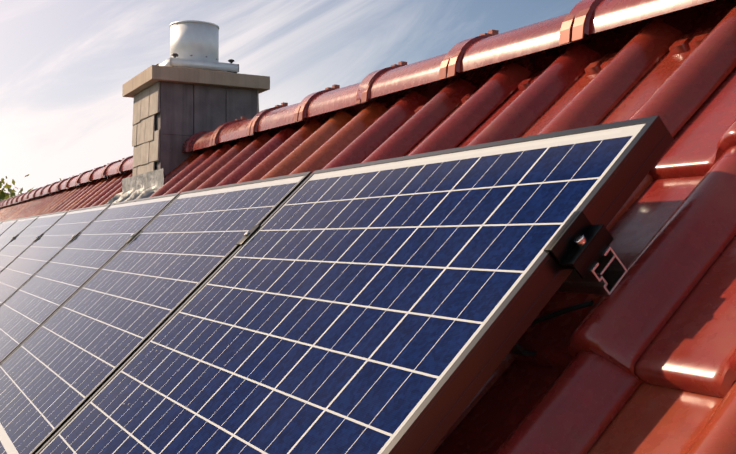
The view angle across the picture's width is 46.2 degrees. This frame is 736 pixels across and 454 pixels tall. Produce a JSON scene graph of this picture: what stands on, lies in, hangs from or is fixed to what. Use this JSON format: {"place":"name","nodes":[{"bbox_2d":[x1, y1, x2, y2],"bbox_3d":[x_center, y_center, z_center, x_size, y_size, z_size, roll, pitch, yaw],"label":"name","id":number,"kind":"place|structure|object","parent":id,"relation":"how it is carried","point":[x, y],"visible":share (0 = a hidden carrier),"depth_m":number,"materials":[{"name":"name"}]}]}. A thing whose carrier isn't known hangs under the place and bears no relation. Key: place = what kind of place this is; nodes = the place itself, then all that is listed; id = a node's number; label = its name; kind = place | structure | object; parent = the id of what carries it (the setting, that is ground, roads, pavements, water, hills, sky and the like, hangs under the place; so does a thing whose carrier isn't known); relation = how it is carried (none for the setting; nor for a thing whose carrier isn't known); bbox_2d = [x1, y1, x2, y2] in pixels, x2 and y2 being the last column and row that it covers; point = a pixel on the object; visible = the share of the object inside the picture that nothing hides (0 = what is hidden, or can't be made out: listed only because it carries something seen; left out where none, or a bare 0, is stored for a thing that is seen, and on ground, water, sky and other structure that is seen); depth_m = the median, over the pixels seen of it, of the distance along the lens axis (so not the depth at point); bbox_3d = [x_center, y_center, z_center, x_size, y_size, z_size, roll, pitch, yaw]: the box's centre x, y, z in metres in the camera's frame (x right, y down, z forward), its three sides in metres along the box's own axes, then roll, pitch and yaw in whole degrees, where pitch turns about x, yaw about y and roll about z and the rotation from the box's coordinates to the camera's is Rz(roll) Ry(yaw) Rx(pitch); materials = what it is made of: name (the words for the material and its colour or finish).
{"place":"outdoors","nodes":[
{"label":"outdoors","id":0,"kind":"place"},
{"bbox_2d":[0,0,580,195],"label":"sky","id":1,"kind":"structure","parent":0,"point":[65,65],"materials":[{"name":"blue"}]},
{"bbox_2d":[510,342,536,355],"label":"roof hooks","id":2,"kind":"object","parent":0,"point":[517,348],"visible":0.12,"depth_m":1.07,"materials":[{"name":"black metal"}]},
{"label":"ground","id":3,"kind":"structure","parent":0,"visible":0},
{"bbox_2d":[0,176,31,200],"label":"leaves","id":4,"kind":"object","parent":3,"relation":"on","point":[3,196],"depth_m":32.05,"materials":[{"name":"green plant"}]},
{"bbox_2d":[0,0,735,207],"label":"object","id":5,"kind":"structure","parent":3,"relation":"on","point":[703,16],"depth_m":2.02,"materials":[{"name":"ceramic"}]},
{"bbox_2d":[0,156,132,206],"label":"ridge","id":6,"kind":"structure","parent":5,"relation":"on","point":[126,162],"depth_m":6.33,"materials":[{"name":"ceramic"}]},
{"bbox_2d":[1,158,123,206],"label":"ridge tile clips","id":7,"kind":"object","parent":6,"relation":"on","point":[102,173],"visible":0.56,"depth_m":6.35,"materials":[{"name":"brown"}]},
{"bbox_2d":[122,65,269,176],"bbox_3d":[-0.872,-0.115,4.320,0.580,1.242,0.575,0,-1,-29],"label":"chimney","id":8,"kind":"object","parent":5,"relation":"on","point":[174,108],"visible":0.23,"depth_m":4.09,"materials":[{"name":"stone"}]},
{"bbox_2d":[104,168,163,204],"bbox_3d":[-1.188,-0.105,4.141,0.356,0.090,0.794,-47,20,-21],"label":"chimney flashing","id":9,"kind":"object","parent":8,"relation":"attached to","point":[132,188],"visible":0.35,"depth_m":4.13,"materials":[{"name":"silver metal"}]},
{"bbox_2d":[156,20,238,72],"bbox_3d":[-0.871,-0.871,4.328,0.344,0.272,0.344,0,-1,-29],"label":"chimney cap","id":10,"kind":"object","parent":8,"relation":"on","point":[194,44],"visible":0.67,"depth_m":4.22,"materials":[{"name":"silver metal"}]},
{"bbox_2d":[0,5,735,453],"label":"roof tiles","id":11,"kind":"object","parent":5,"relation":"on","point":[640,359],"visible":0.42,"depth_m":1.11,"materials":[{"name":"red tile"}]},
{"bbox_2d":[530,300,593,325],"bbox_3d":[-0.010,0.160,1.401,0.166,0.034,0.952,-47,20,-21],"label":"cable","id":12,"kind":"object","parent":11,"relation":"on","point":[563,311],"visible":0.06,"depth_m":1.04,"materials":[{"name":"black rubber"}]},
{"bbox_2d":[557,246,626,294],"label":"mounting rails","id":13,"kind":"object","parent":11,"relation":"on","point":[606,273],"visible":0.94,"depth_m":1.00,"materials":[{"name":"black metal"}]},
{"bbox_2d":[0,218,18,234],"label":"solar panel","id":14,"kind":"object","parent":13,"relation":"on","point":[5,225],"visible":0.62,"depth_m":6.67,"materials":[{"name":"blue glass"}]},
{"bbox_2d":[0,215,39,249],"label":"solar panel","id":15,"kind":"object","parent":13,"relation":"on","point":[19,225],"visible":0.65,"depth_m":5.82,"materials":[{"name":"blue glass"}]},
{"bbox_2d":[0,210,68,271],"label":"solar panel","id":16,"kind":"object","parent":13,"relation":"on","point":[17,245],"visible":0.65,"depth_m":4.90,"materials":[{"name":"blue glass"}]},
{"bbox_2d":[0,204,110,304],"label":"solar panel","id":17,"kind":"object","parent":13,"relation":"on","point":[32,259],"visible":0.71,"depth_m":3.98,"materials":[{"name":"blue glass"}]},
{"bbox_2d":[0,193,179,363],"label":"solar panel","id":18,"kind":"object","parent":13,"relation":"on","point":[41,296],"visible":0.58,"depth_m":3.04,"materials":[{"name":"blue glass"}]},
{"bbox_2d":[0,171,311,453],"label":"solar panel","id":19,"kind":"object","parent":13,"relation":"on","point":[73,354],"visible":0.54,"depth_m":2.10,"materials":[{"name":"blue glass"}]},
{"bbox_2d":[36,115,673,453],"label":"solar panel","id":20,"kind":"object","parent":13,"relation":"on","point":[397,305],"visible":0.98,"depth_m":1.21,"materials":[{"name":"blue glass"}]},
{"bbox_3d":[-5.320,0.584,10.089,1.681,0.040,0.996,-47,20,-21],"label":"solar panel","id":21,"kind":"object","parent":11,"relation":"attached to","visible":0},
{"bbox_2d":[10,211,613,277],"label":"panel clamps","id":22,"kind":"object","parent":21,"relation":"attached to","point":[579,242],"visible":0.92,"depth_m":0.99,"materials":[{"name":"black metal"}]},
{"bbox_2d":[182,0,713,153],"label":"ridge","id":23,"kind":"structure","parent":5,"relation":"on","point":[485,50],"depth_m":2.09,"materials":[{"name":"ceramic"}]},
{"bbox_2d":[209,8,590,146],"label":"ridge tile clips","id":24,"kind":"object","parent":23,"relation":"on","point":[577,30],"visible":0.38,"depth_m":2.11,"materials":[{"name":"brown"}]}
]}

